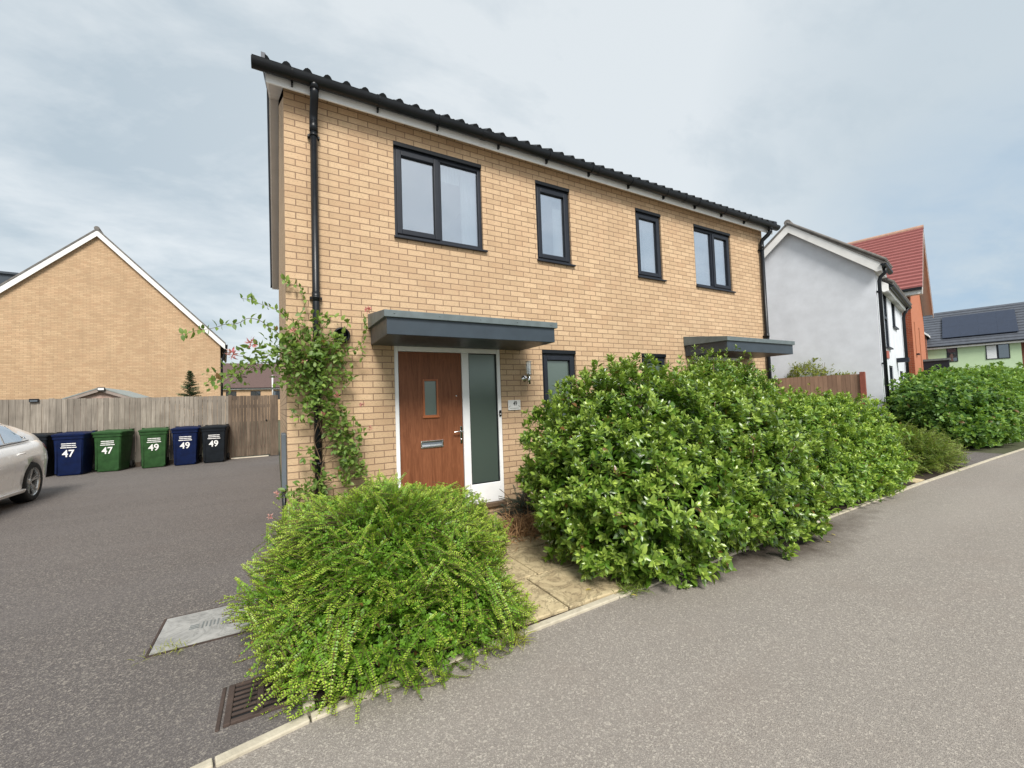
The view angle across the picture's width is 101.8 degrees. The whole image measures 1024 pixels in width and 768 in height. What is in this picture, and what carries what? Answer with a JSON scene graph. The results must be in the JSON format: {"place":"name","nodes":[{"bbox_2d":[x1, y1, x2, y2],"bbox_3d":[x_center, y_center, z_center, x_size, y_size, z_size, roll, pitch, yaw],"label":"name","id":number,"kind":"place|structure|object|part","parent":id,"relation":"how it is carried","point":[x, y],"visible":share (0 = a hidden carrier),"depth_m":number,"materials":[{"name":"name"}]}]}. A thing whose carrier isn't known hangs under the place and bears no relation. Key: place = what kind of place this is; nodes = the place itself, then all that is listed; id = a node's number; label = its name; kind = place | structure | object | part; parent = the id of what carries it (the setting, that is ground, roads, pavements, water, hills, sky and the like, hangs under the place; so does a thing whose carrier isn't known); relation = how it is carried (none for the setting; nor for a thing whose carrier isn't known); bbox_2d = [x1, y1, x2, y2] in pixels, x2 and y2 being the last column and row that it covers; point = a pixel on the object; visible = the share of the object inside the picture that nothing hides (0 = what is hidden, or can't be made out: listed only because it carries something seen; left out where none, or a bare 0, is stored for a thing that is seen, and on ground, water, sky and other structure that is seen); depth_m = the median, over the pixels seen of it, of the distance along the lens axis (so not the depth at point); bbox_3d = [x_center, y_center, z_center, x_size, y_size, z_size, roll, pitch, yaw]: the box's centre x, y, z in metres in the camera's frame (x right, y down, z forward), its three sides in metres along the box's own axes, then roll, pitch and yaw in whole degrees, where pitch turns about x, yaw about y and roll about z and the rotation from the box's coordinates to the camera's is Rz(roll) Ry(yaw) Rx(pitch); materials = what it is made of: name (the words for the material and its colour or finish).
{"place":"outdoors","nodes":[
{"label":"outdoors","id":0,"kind":"place"},
{"bbox_2d":[62,388,147,455],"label":"garden shed","id":1,"kind":"structure","parent":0,"point":[106,393],"depth_m":14.82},
{"bbox_2d":[97,387,104,390],"bbox_3d":[-14.477,0.175,14.664,0.200,0.120,0.065,-1,-3,-30],"label":"flood light","id":2,"kind":"object","parent":1,"relation":"attached to","point":[100,388],"visible":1,"depth_m":14.64,"materials":[{"name":"white plastic"}]},
{"bbox_2d":[0,226,227,425],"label":"gable house","id":3,"kind":"structure","parent":0,"point":[96,307],"depth_m":19.11,"materials":[{"name":"brick"}]},
{"bbox_2d":[0,455,310,767],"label":"driveway","id":4,"kind":"structure","parent":0,"point":[104,575],"depth_m":3.24,"materials":[{"name":"grey asphalt"}]},
{"bbox_2d":[0,423,47,502],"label":"parked car","id":5,"kind":"object","parent":4,"relation":"on","point":[23,460],"visible":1,"depth_m":7.28,"materials":[{"name":"white paint"}]},
{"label":"side window","id":6,"kind":"part","parent":5,"relation":"part of","materials":[{"name":"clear glass"}]},
{"bbox_2d":[32,432,62,475],"bbox_3d":[-12.129,1.807,10.673,0.658,1.097,0.826,-1,-3,-26],"label":"wheelie bin","id":7,"kind":"object","parent":4,"relation":"on","point":[46,440],"visible":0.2,"depth_m":10.61,"materials":[{"name":"black plastic"}]},
{"bbox_2d":[51,430,97,475],"bbox_3d":[-11.475,1.796,10.952,0.658,1.097,0.826,-1,-3,-25],"label":"wheelie bin","id":8,"kind":"object","parent":4,"relation":"on","point":[73,452],"visible":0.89,"depth_m":10.67,"materials":[{"name":"blue plastic"}]},
{"bbox_2d":[91,428,134,471],"bbox_3d":[-10.940,1.799,11.459,0.658,1.097,0.826,-1,-3,-21],"label":"wheelie bin","id":9,"kind":"object","parent":4,"relation":"on","point":[113,447],"visible":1,"depth_m":11.16,"materials":[{"name":"green plastic"}]},
{"bbox_2d":[0,395,231,470],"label":"garden fence","id":10,"kind":"object","parent":4,"relation":"on","point":[51,415],"visible":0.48,"depth_m":11.87,"materials":[{"name":"brown wood"}]},
{"bbox_2d":[29,399,38,401],"bbox_3d":[-12.638,0.435,11.005,0.180,0.090,0.055,-1,-3,-30],"label":"solar fence light","id":11,"kind":"object","parent":10,"relation":"attached to","point":[33,400],"visible":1,"depth_m":10.99,"materials":[{"name":"black plastic"}]},
{"bbox_2d":[232,395,278,457],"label":"side gate","id":12,"kind":"structure","parent":10,"relation":"attached to","point":[246,430],"depth_m":13.39,"materials":[{"name":"brown wood"}]},
{"bbox_2d":[138,427,169,467],"bbox_3d":[-10.235,1.794,11.918,0.658,1.097,0.826,0,-3,-38],"label":"wheelie bin","id":13,"kind":"object","parent":4,"relation":"on","point":[153,442],"visible":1,"depth_m":11.64,"materials":[{"name":"green plastic"}]},
{"bbox_2d":[127,637,195,666],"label":"weed grass","id":14,"kind":"structure","parent":4,"relation":"on","point":[176,647],"depth_m":2.61,"materials":[{"name":"green plant"}]},
{"bbox_2d":[170,425,201,464],"bbox_3d":[-9.574,1.786,12.263,0.658,1.097,0.826,-1,-3,-31],"label":"wheelie bin","id":15,"kind":"object","parent":4,"relation":"on","point":[186,442],"visible":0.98,"depth_m":11.97,"materials":[{"name":"blue plastic"}]},
{"bbox_2d":[144,599,255,658],"bbox_3d":[-2.130,1.707,2.936,0.598,0.042,0.544,-1,-3,-30],"label":"manhole cover","id":16,"kind":"object","parent":4,"relation":"on","point":[200,627],"visible":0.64,"depth_m":2.85,"materials":[{"name":"metal"}]},
{"bbox_2d":[200,424,229,462],"bbox_3d":[-8.989,1.782,12.630,0.658,1.097,0.826,-1,-3,-28],"label":"wheelie bin","id":17,"kind":"object","parent":4,"relation":"on","point":[215,440],"visible":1,"depth_m":12.33,"materials":[{"name":"black plastic"}]},
{"bbox_2d":[231,455,268,458],"bbox_3d":[-8.307,2.320,13.203,1.010,0.035,0.030,-1,-3,-30],"label":"timber batten","id":18,"kind":"object","parent":4,"relation":"on","point":[250,457],"visible":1,"depth_m":13.20,"materials":[{"name":"beige wood"}]},
{"bbox_2d":[215,672,300,731],"bbox_3d":[-1.314,1.644,2.187,0.370,0.046,0.350,-1,-3,-30],"label":"drain grate","id":19,"kind":"object","parent":4,"relation":"on","point":[236,709],"visible":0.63,"depth_m":2.12,"materials":[{"name":"metal"}]},
{"bbox_2d":[223,363,279,421],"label":"terraced house","id":20,"kind":"structure","parent":0,"point":[260,383],"depth_m":61.27,"materials":[{"name":"brick"}]},
{"bbox_2d":[226,391,235,395],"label":"window","id":21,"kind":"structure","parent":20,"relation":"in","point":[233,393],"depth_m":59.15,"materials":[{"name":"grey glass"}]},
{"bbox_2d":[251,391,260,395],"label":"window","id":22,"kind":"structure","parent":20,"relation":"in","point":[253,393],"depth_m":60.57,"materials":[{"name":"grey glass"}]},
{"bbox_2d":[273,391,279,398],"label":"window","id":23,"kind":"structure","parent":20,"relation":"in","point":[274,392],"depth_m":61.90,"materials":[{"name":"grey glass"}]},
{"bbox_2d":[0,0,1023,363],"label":"sky","id":24,"kind":"structure","parent":0,"point":[141,122],"materials":[{"name":"grey"}]},
{"bbox_2d":[488,513,634,624],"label":"garden path","id":25,"kind":"structure","parent":0,"point":[552,587],"depth_m":3.38,"materials":[{"name":"beige stone"}]},
{"bbox_2d":[135,420,1023,721],"bbox_3d":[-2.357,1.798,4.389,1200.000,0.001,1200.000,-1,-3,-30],"label":"ground","id":26,"kind":"structure","parent":0,"point":[1007,448],"depth_m":10.21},
{"bbox_2d":[177,370,202,422],"bbox_3d":[-11.797,1.024,15.230,1.275,3.068,0.889,-1,-3,-30],"label":"young conifer","id":27,"kind":"object","parent":26,"relation":"on","point":[190,383],"visible":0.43,"depth_m":15.22,"materials":[{"name":"green plant"}]},
{"bbox_2d":[301,637,314,715],"bbox_3d":[-1.665,1.713,3.226,0.055,0.083,2.662,-1,-3,-30],"label":"bed edging","id":28,"kind":"object","parent":26,"relation":"on","point":[307,704],"visible":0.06,"depth_m":2.09,"materials":[{"name":"concrete"}]},
{"bbox_2d":[251,51,794,527],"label":"semi detached house","id":29,"kind":"structure","parent":26,"relation":"on","point":[475,267],"depth_m":5.58,"materials":[{"name":"brick"}]},
{"bbox_2d":[179,273,372,518],"bbox_3d":[-2.340,0.273,4.289,1.737,2.929,0.462,-1,-3,-30],"label":"climbing honeysuckle","id":30,"kind":"object","parent":29,"relation":"attached to","point":[318,353],"visible":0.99,"depth_m":4.41,"materials":[{"name":"green plant"}]},
{"bbox_2d":[398,352,464,498],"bbox_3d":[-0.997,0.594,5.250,0.821,1.995,0.116,-1,-3,-30],"label":"door","id":31,"kind":"structure","parent":29,"relation":"in","point":[430,386],"depth_m":5.26,"materials":[{"name":"brown wood"}]},
{"bbox_2d":[393,140,487,252],"bbox_3d":[-0.937,-2.421,5.492,1.267,1.233,0.142,-1,-3,-30],"label":"window","id":32,"kind":"structure","parent":29,"relation":"in","point":[441,193],"depth_m":5.46,"materials":[{"name":"glass"}]},
{"bbox_2d":[508,400,520,409],"bbox_3d":[0.033,0.294,5.824,0.200,0.140,0.010,-1,-3,-30],"label":"house number sign","id":33,"kind":"object","parent":29,"relation":"attached to","point":[514,405],"visible":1,"depth_m":5.82,"materials":[{"name":"white plastic"}]},
{"bbox_2d":[521,361,531,383],"bbox_3d":[0.214,-0.163,5.878,0.113,0.335,0.158,-1,-3,-30],"label":"wall lamp","id":34,"kind":"object","parent":29,"relation":"attached to","point":[525,378],"visible":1,"depth_m":5.84,"materials":[{"name":"metal"}]},
{"bbox_2d":[535,180,575,266],"bbox_3d":[0.630,-2.436,6.403,0.692,1.233,0.179,-1,-3,-30],"label":"window","id":35,"kind":"structure","parent":29,"relation":"in","point":[552,213],"depth_m":6.39,"materials":[{"name":"glass"}]},
{"bbox_2d":[542,350,575,424],"bbox_3d":[0.707,0.092,6.285,0.620,1.197,0.112,-1,-3,-30],"label":"window","id":36,"kind":"structure","parent":29,"relation":"in","point":[556,364],"depth_m":6.27,"materials":[{"name":"glass"}]},
{"bbox_2d":[635,207,666,281],"bbox_3d":[2.434,-2.455,7.407,0.692,1.233,0.142,-1,-3,-30],"label":"window","id":37,"kind":"structure","parent":29,"relation":"in","point":[647,222],"depth_m":7.42,"materials":[{"name":"glass"}]},
{"bbox_2d":[641,353,665,398],"bbox_3d":[2.478,0.074,7.291,0.605,1.197,0.112,-1,-3,-30],"label":"window","id":38,"kind":"structure","parent":29,"relation":"in","point":[660,357],"depth_m":7.34,"materials":[{"name":"black plastic"}]},
{"bbox_2d":[693,224,735,292],"bbox_3d":[4.006,-2.472,8.299,1.207,1.233,0.142,-1,-3,-30],"label":"window","id":39,"kind":"structure","parent":29,"relation":"in","point":[711,246],"depth_m":8.29,"materials":[{"name":"glass"}]},
{"bbox_2d":[190,448,1023,767],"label":"kerb","id":40,"kind":"structure","parent":26,"relation":"on","point":[262,740],"depth_m":2.24,"materials":[{"name":"concrete"}]},
{"bbox_2d":[611,579,653,598],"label":"weed grass","id":41,"kind":"structure","parent":40,"relation":"on","point":[631,588],"depth_m":3.19,"materials":[{"name":"green plant"}]},
{"bbox_2d":[784,358,833,384],"bbox_3d":[8.996,0.468,12.588,1.114,2.519,1.263,-2,-2,5],"label":"garden shrub","id":42,"kind":"object","parent":26,"relation":"on","point":[800,370],"visible":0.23,"depth_m":12.42,"materials":[{"name":"green plant"}]},
{"bbox_2d":[774,372,866,411],"bbox_3d":[7.990,0.784,12.932,0.120,1.980,4.700,0,-3,-42],"label":"close board fence","id":43,"kind":"object","parent":26,"relation":"on","point":[854,384],"visible":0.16,"depth_m":11.76,"materials":[{"name":"brown wood"}]},
{"bbox_2d":[764,220,911,423],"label":"rendered house","id":44,"kind":"structure","parent":26,"relation":"on","point":[842,306],"depth_m":12.44,"materials":[{"name":"white paint"}]},
{"bbox_2d":[882,293,893,349],"bbox_3d":[11.391,-2.011,12.675,0.960,1.895,0.150,0,-3,-42],"label":"window","id":45,"kind":"structure","parent":44,"relation":"in","point":[884,297],"depth_m":12.92,"materials":[{"name":"black glass"}]},
{"bbox_2d":[889,366,893,390],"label":"window","id":46,"kind":"structure","parent":44,"relation":"in","point":[890,367],"depth_m":13.06,"materials":[{"name":"black glass"}]},
{"bbox_2d":[891,302,898,329],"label":"window","id":47,"kind":"structure","parent":44,"relation":"in","point":[892,305],"depth_m":14.25,"materials":[{"name":"black glass"}]},
{"bbox_2d":[833,369,874,399],"bbox_3d":[9.594,0.614,11.934,0.916,2.130,1.310,-1,-3,-30],"label":"garden shrub","id":48,"kind":"object","parent":26,"relation":"on","point":[844,374],"visible":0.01,"depth_m":11.89,"materials":[{"name":"green plant"}]},
{"bbox_2d":[881,361,1023,448],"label":"dark hedge","id":49,"kind":"object","parent":26,"relation":"on","point":[982,406],"visible":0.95,"depth_m":10.35,"materials":[{"name":"green plant"}]},
{"bbox_2d":[218,450,1023,767],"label":"road","id":50,"kind":"structure","parent":0,"point":[886,632],"depth_m":2.23,"materials":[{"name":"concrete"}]},
{"bbox_2d":[493,622,536,649],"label":"weed grass","id":51,"kind":"structure","parent":50,"relation":"on","point":[517,635],"depth_m":2.56,"materials":[{"name":"green plant"}]},
{"bbox_2d":[314,465,965,709],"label":"soil","id":52,"kind":"structure","parent":0,"point":[322,693],"depth_m":2.70,"materials":[{"name":"brown soil"}]},
{"bbox_2d":[215,469,539,723],"bbox_3d":[-0.792,1.165,3.172,2.405,0.967,2.322,-1,-3,-30],"label":"box honeysuckle","id":53,"kind":"object","parent":52,"relation":"on","point":[317,569],"visible":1,"depth_m":2.51,"materials":[{"name":"green plant"}]},
{"bbox_2d":[488,484,535,518],"bbox_3d":[0.147,1.548,5.345,1.041,0.473,0.868,-2,-2,2],"label":"juniper","id":54,"kind":"object","parent":52,"relation":"on","point":[522,504],"visible":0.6,"depth_m":5.28,"materials":[{"name":"green plant"}]},
{"bbox_2d":[491,505,542,550],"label":"dry grass","id":55,"kind":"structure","parent":52,"relation":"on","point":[520,526],"depth_m":4.60,"materials":[{"name":"plant"}]},
{"bbox_2d":[514,352,848,588],"bbox_3d":[1.643,0.643,4.558,3.665,2.004,2.540,-1,-3,-30],"label":"evergreen shrub","id":56,"kind":"object","parent":52,"relation":"on","point":[617,493],"visible":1,"depth_m":3.66,"materials":[{"name":"green plant"}]},
{"bbox_2d":[668,344,788,434],"bbox_3d":[3.673,0.495,6.775,2.796,2.336,1.144,-1,-3,-30],"label":"upright shrub","id":57,"kind":"object","parent":52,"relation":"on","point":[748,372],"visible":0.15,"depth_m":6.57,"materials":[{"name":"green plant"}]},
{"bbox_2d":[754,385,918,512],"bbox_3d":[4.589,0.800,6.200,3.618,1.631,1.812,-1,-3,-30],"label":"clipped hedge","id":58,"kind":"object","parent":52,"relation":"on","point":[865,455],"visible":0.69,"depth_m":5.58,"materials":[{"name":"green plant"}]},
{"bbox_2d":[890,419,973,475],"bbox_3d":[7.620,1.112,8.021,2.925,0.907,1.680,-1,-3,-30],"label":"box honeysuckle","id":59,"kind":"object","parent":52,"relation":"on","point":[932,450],"visible":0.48,"depth_m":7.42,"materials":[{"name":"green plant"}]},
{"bbox_2d":[848,225,950,378],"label":"red roofed house","id":60,"kind":"structure","parent":0,"point":[903,251],"depth_m":19.54,"materials":[{"name":"tile"}]},
{"bbox_2d":[909,478,923,482],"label":"stepping path","id":61,"kind":"structure","parent":0,"point":[915,480],"depth_m":6.64,"materials":[{"name":"beige stone"}]},
{"bbox_2d":[923,302,1023,371],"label":"green house","id":62,"kind":"structure","parent":0,"point":[980,336],"depth_m":35.77,"materials":[{"name":"tile"}]},
{"bbox_2d":[946,348,957,361],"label":"window","id":63,"kind":"structure","parent":62,"relation":"in","point":[952,353],"depth_m":36.18,"materials":[{"name":"grey glass"}]},
{"bbox_2d":[985,343,1009,359],"bbox_3d":[40.027,-2.674,34.299,0.049,1.200,1.300,0,-3,-42],"label":"window","id":64,"kind":"structure","parent":62,"relation":"in","point":[997,351],"depth_m":34.30,"materials":[{"name":"grey glass"}]},
{"bbox_2d":[955,451,1002,465],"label":"neighbour driveway","id":65,"kind":"structure","parent":0,"point":[976,457],"depth_m":8.72,"materials":[{"name":"concrete"}]}
]}

